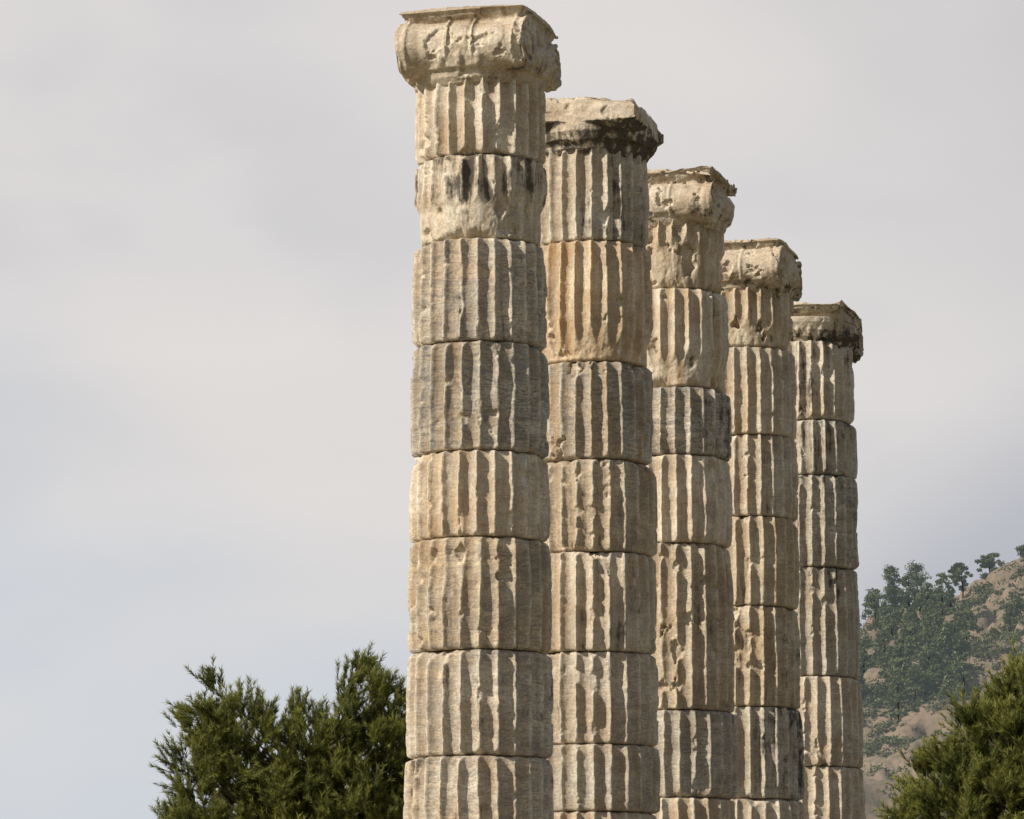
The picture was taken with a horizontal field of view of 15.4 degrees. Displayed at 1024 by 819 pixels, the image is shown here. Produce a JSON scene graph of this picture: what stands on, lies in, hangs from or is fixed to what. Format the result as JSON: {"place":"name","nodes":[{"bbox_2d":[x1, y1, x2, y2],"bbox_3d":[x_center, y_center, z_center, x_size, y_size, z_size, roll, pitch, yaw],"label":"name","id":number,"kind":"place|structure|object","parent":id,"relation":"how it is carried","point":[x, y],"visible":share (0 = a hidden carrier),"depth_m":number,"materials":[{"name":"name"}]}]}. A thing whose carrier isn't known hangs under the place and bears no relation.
{"place":"outdoors","nodes":[
{"label":"outdoors","id":0,"kind":"place"},
{"bbox_2d":[403,756,553,818],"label":"drum","id":1,"kind":"object","parent":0,"point":[478,787],"visible":1,"depth_m":30.51,"materials":[{"name":"stone"}]},
{"bbox_2d":[406,649,553,759],"bbox_3d":[-0.265,2.444,31.110,1.213,0.854,1.219,0,-9,0],"label":"drum","id":2,"kind":"object","parent":1,"relation":"on","point":[481,702],"visible":0.97,"depth_m":30.65,"materials":[{"name":"stone"}]},
{"bbox_2d":[407,537,551,654],"bbox_3d":[-0.266,1.564,31.244,1.193,0.914,1.195,0,-9,0],"label":"drum","id":3,"kind":"object","parent":2,"relation":"on","point":[489,593],"visible":0.96,"depth_m":30.79,"materials":[{"name":"stone"}]},
{"bbox_2d":[409,450,550,542],"bbox_3d":[-0.268,0.759,31.369,1.175,0.704,1.168,0,-9,0],"label":"drum","id":4,"kind":"object","parent":3,"relation":"on","point":[479,493],"visible":0.92,"depth_m":30.92,"materials":[{"name":"stone"}]},
{"bbox_2d":[410,340,549,458],"bbox_3d":[-0.267,-0.041,31.499,1.163,0.904,1.151,0,-9,0],"label":"drum","id":5,"kind":"object","parent":4,"relation":"on","point":[479,395],"visible":0.93,"depth_m":31.05,"materials":[{"name":"stone"}]},
{"bbox_2d":[411,238,547,351],"bbox_3d":[-0.272,-0.916,31.626,1.137,0.854,1.125,0,-9,0],"label":"drum","id":6,"kind":"object","parent":5,"relation":"on","point":[483,289],"visible":0.89,"depth_m":31.20,"materials":[{"name":"stone"}]},
{"bbox_2d":[414,154,546,246],"bbox_3d":[-0.261,-1.693,31.744,1.117,0.704,1.116,0,-9,0],"label":"drum","id":7,"kind":"object","parent":6,"relation":"on","point":[482,196],"visible":0.93,"depth_m":31.32,"materials":[{"name":"stone"}]},
{"bbox_2d":[415,77,545,165],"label":"drum","id":8,"kind":"object","parent":7,"relation":"on","point":[482,116],"visible":0.91,"depth_m":31.44,"materials":[{"name":"stone"}]},
{"bbox_2d":[394,4,561,92],"bbox_3d":[-0.272,-2.957,31.942,1.296,0.657,1.301,-3,-9,16],"label":"capital","id":9,"kind":"object","parent":8,"relation":"on","point":[505,44],"visible":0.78,"depth_m":31.45,"materials":[{"name":"stone"}]},
{"bbox_2d":[0,0,1023,818],"label":"sky","id":10,"kind":"structure","parent":0,"point":[210,237],"materials":[{"name":"grey"}]},
{"bbox_2d":[554,811,656,818],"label":"drum","id":11,"kind":"object","parent":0,"point":[595,815],"visible":0.75,"depth_m":33.72,"materials":[{"name":"stone"}]},
{"bbox_2d":[547,744,660,813],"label":"drum","id":12,"kind":"object","parent":11,"relation":"on","point":[604,778],"visible":0.74,"depth_m":33.76,"materials":[{"name":"stone"}]},
{"bbox_2d":[547,651,658,746],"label":"drum","id":13,"kind":"object","parent":12,"relation":"on","point":[606,697],"visible":0.72,"depth_m":33.90,"materials":[{"name":"stone"}]},
{"bbox_2d":[548,552,656,654],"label":"drum","id":14,"kind":"object","parent":13,"relation":"on","point":[604,601],"visible":0.73,"depth_m":34.03,"materials":[{"name":"stone"}]},
{"bbox_2d":[543,459,657,557],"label":"drum","id":15,"kind":"object","parent":14,"relation":"on","point":[603,505],"visible":0.69,"depth_m":34.19,"materials":[{"name":"stone"}]},
{"bbox_2d":[543,361,653,465],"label":"drum","id":16,"kind":"object","parent":15,"relation":"on","point":[600,410],"visible":0.73,"depth_m":34.33,"materials":[{"name":"stone"}]},
{"bbox_2d":[541,240,653,367],"bbox_3d":[0.740,-0.918,34.945,1.127,1.114,1.139,0,-9,0],"label":"drum","id":17,"kind":"object","parent":16,"relation":"on","point":[599,303],"visible":0.76,"depth_m":34.50,"materials":[{"name":"stone"}]},
{"bbox_2d":[539,148,649,248],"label":"drum","id":18,"kind":"object","parent":17,"relation":"on","point":[602,196],"visible":0.79,"depth_m":34.67,"materials":[{"name":"stone"}]},
{"bbox_2d":[545,97,663,162],"bbox_3d":[0.727,-2.529,35.196,1.268,0.575,1.265,-3,-9,16],"label":"capital","id":19,"kind":"object","parent":18,"relation":"on","point":[627,127],"visible":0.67,"depth_m":34.67,"materials":[{"name":"stone"}]},
{"bbox_2d":[651,798,735,818],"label":"drum","id":20,"kind":"object","parent":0,"point":[690,808],"visible":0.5,"depth_m":36.94,"materials":[{"name":"stone"}]},
{"bbox_2d":[653,710,738,799],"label":"drum","id":21,"kind":"object","parent":20,"relation":"on","point":[698,752],"visible":0.55,"depth_m":37.05,"materials":[{"name":"stone"}]},
{"bbox_2d":[651,543,734,712],"bbox_3d":[1.617,2.204,37.748,1.202,1.644,1.198,0,-9,0],"label":"drum","id":22,"kind":"object","parent":21,"relation":"on","point":[694,654],"visible":0.54,"depth_m":37.27,"materials":[{"name":"stone"}]},
{"bbox_2d":[647,454,732,548],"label":"drum","id":23,"kind":"object","parent":22,"relation":"on","point":[694,498],"visible":0.6,"depth_m":37.47,"materials":[{"name":"stone"}]},
{"bbox_2d":[652,387,731,461],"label":"drum","id":24,"kind":"object","parent":23,"relation":"on","point":[692,421],"visible":0.64,"depth_m":37.60,"materials":[{"name":"stone"}]},
{"bbox_2d":[647,288,728,392],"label":"drum","id":25,"kind":"object","parent":24,"relation":"on","point":[688,345],"visible":0.59,"depth_m":37.74,"materials":[{"name":"stone"}]},
{"bbox_2d":[646,219,724,294],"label":"drum","id":26,"kind":"object","parent":25,"relation":"on","point":[685,255],"visible":0.58,"depth_m":37.89,"materials":[{"name":"stone"}]},
{"bbox_2d":[647,166,736,233],"bbox_3d":[1.623,-2.050,38.419,1.263,0.597,1.280,-3,-9,16],"label":"capital","id":27,"kind":"object","parent":26,"relation":"on","point":[692,196],"visible":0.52,"depth_m":37.86,"materials":[{"name":"stone"}]},
{"bbox_2d":[731,799,804,818],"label":"drum","id":28,"kind":"object","parent":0,"point":[766,809],"visible":0.53,"depth_m":40.21,"materials":[{"name":"stone"}]},
{"bbox_2d":[732,706,803,800],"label":"drum","id":29,"kind":"object","parent":28,"relation":"on","point":[770,752],"visible":0.63,"depth_m":40.34,"materials":[{"name":"stone"}]},
{"bbox_2d":[733,606,800,709],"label":"drum","id":30,"kind":"object","parent":29,"relation":"on","point":[767,661],"visible":0.59,"depth_m":40.50,"materials":[{"name":"stone"}]},
{"bbox_2d":[726,516,799,609],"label":"drum","id":31,"kind":"object","parent":30,"relation":"on","point":[764,557],"visible":0.57,"depth_m":40.66,"materials":[{"name":"stone"}]},
{"bbox_2d":[728,434,798,521],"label":"drum","id":32,"kind":"object","parent":31,"relation":"on","point":[764,475],"visible":0.45,"depth_m":40.83,"materials":[{"name":"stone"}]},
{"bbox_2d":[722,346,796,439],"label":"drum","id":33,"kind":"object","parent":32,"relation":"on","point":[759,390],"visible":0.59,"depth_m":40.98,"materials":[{"name":"stone"}]},
{"bbox_2d":[721,287,793,350],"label":"drum","id":34,"kind":"object","parent":33,"relation":"on","point":[759,317],"visible":0.6,"depth_m":41.09,"materials":[{"name":"stone"}]},
{"bbox_2d":[721,237,802,301],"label":"capital","id":35,"kind":"object","parent":34,"relation":"on","point":[766,264],"visible":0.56,"depth_m":41.07,"materials":[{"name":"stone"}]},
{"bbox_2d":[800,766,865,818],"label":"drum","id":36,"kind":"object","parent":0,"point":[834,792],"visible":0.5,"depth_m":43.53,"materials":[{"name":"stone"}]},
{"bbox_2d":[797,676,862,768],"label":"drum","id":37,"kind":"object","parent":36,"relation":"on","point":[830,709],"visible":0.45,"depth_m":43.66,"materials":[{"name":"stone"}]},
{"bbox_2d":[793,567,859,679],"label":"drum","id":38,"kind":"object","parent":37,"relation":"on","point":[827,611],"visible":0.53,"depth_m":43.87,"materials":[{"name":"stone"}]},
{"bbox_2d":[793,475,858,569],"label":"drum","id":39,"kind":"object","parent":38,"relation":"on","point":[825,523],"visible":0.58,"depth_m":44.05,"materials":[{"name":"stone"}]},
{"bbox_2d":[794,420,857,479],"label":"drum","id":40,"kind":"object","parent":39,"relation":"on","point":[825,447],"visible":0.47,"depth_m":44.17,"materials":[{"name":"stone"}]},
{"bbox_2d":[787,340,854,424],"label":"drum","id":41,"kind":"object","parent":40,"relation":"on","point":[824,372],"visible":0.57,"depth_m":44.33,"materials":[{"name":"stone"}]},
{"bbox_2d":[790,300,863,362],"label":"capital","id":42,"kind":"object","parent":41,"relation":"on","point":[839,324],"visible":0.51,"depth_m":44.40,"materials":[{"name":"stone"}]},
{"bbox_2d":[860,557,1023,818],"bbox_3d":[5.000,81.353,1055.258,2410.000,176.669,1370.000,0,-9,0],"label":"hill","id":43,"kind":"structure","parent":0,"point":[927,720],"depth_m":571.61,"materials":[{"name":"soil"}]},
{"bbox_2d":[860,588,888,630],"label":"pine tree","id":44,"kind":"object","parent":43,"relation":"on","point":[872,601],"visible":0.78,"depth_m":697.28,"materials":[{"name":"green plant"}]},
{"bbox_2d":[875,564,911,613],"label":"pine tree","id":45,"kind":"object","parent":43,"relation":"on","point":[891,587],"visible":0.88,"depth_m":691.91,"materials":[{"name":"green plant"}]},
{"bbox_2d":[901,560,931,616],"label":"pine tree","id":46,"kind":"object","parent":43,"relation":"on","point":[916,580],"visible":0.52,"depth_m":696.35,"materials":[{"name":"green plant"}]},
{"bbox_2d":[855,572,1023,747],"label":"distant pine trees","id":47,"kind":"object","parent":43,"relation":"on","point":[945,637],"visible":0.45,"depth_m":614.41,"materials":[{"name":"green plant"}]},
{"bbox_2d":[860,561,1023,818],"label":"hill scrub","id":48,"kind":"object","parent":43,"relation":"on","point":[881,694],"visible":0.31,"depth_m":595.52,"materials":[{"name":"green plant"}]},
{"bbox_2d":[947,562,972,598],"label":"pine tree","id":49,"kind":"object","parent":43,"relation":"on","point":[957,571],"visible":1,"depth_m":703.46,"materials":[{"name":"green plant"}]},
{"bbox_2d":[975,552,1004,578],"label":"pine tree","id":50,"kind":"object","parent":43,"relation":"on","point":[988,561],"visible":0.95,"depth_m":704.74,"materials":[{"name":"green plant"}]},
{"bbox_2d":[1014,545,1023,561],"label":"pine tree","id":51,"kind":"object","parent":43,"relation":"on","point":[1019,548],"visible":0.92,"depth_m":708.72,"materials":[{"name":"green plant"}]},
{"bbox_3d":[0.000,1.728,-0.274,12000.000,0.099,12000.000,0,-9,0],"label":"ground","id":52,"kind":"structure","parent":0,"visible":0},
{"bbox_2d":[149,639,412,818],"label":"pine tree","id":53,"kind":"object","parent":52,"relation":"on","point":[282,784],"visible":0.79,"depth_m":54.20,"materials":[{"name":"green plant"}]},
{"bbox_2d":[867,635,1023,818],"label":"pine tree","id":54,"kind":"object","parent":52,"relation":"on","point":[978,778],"visible":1,"depth_m":51.25,"materials":[{"name":"green plant"}]}
]}

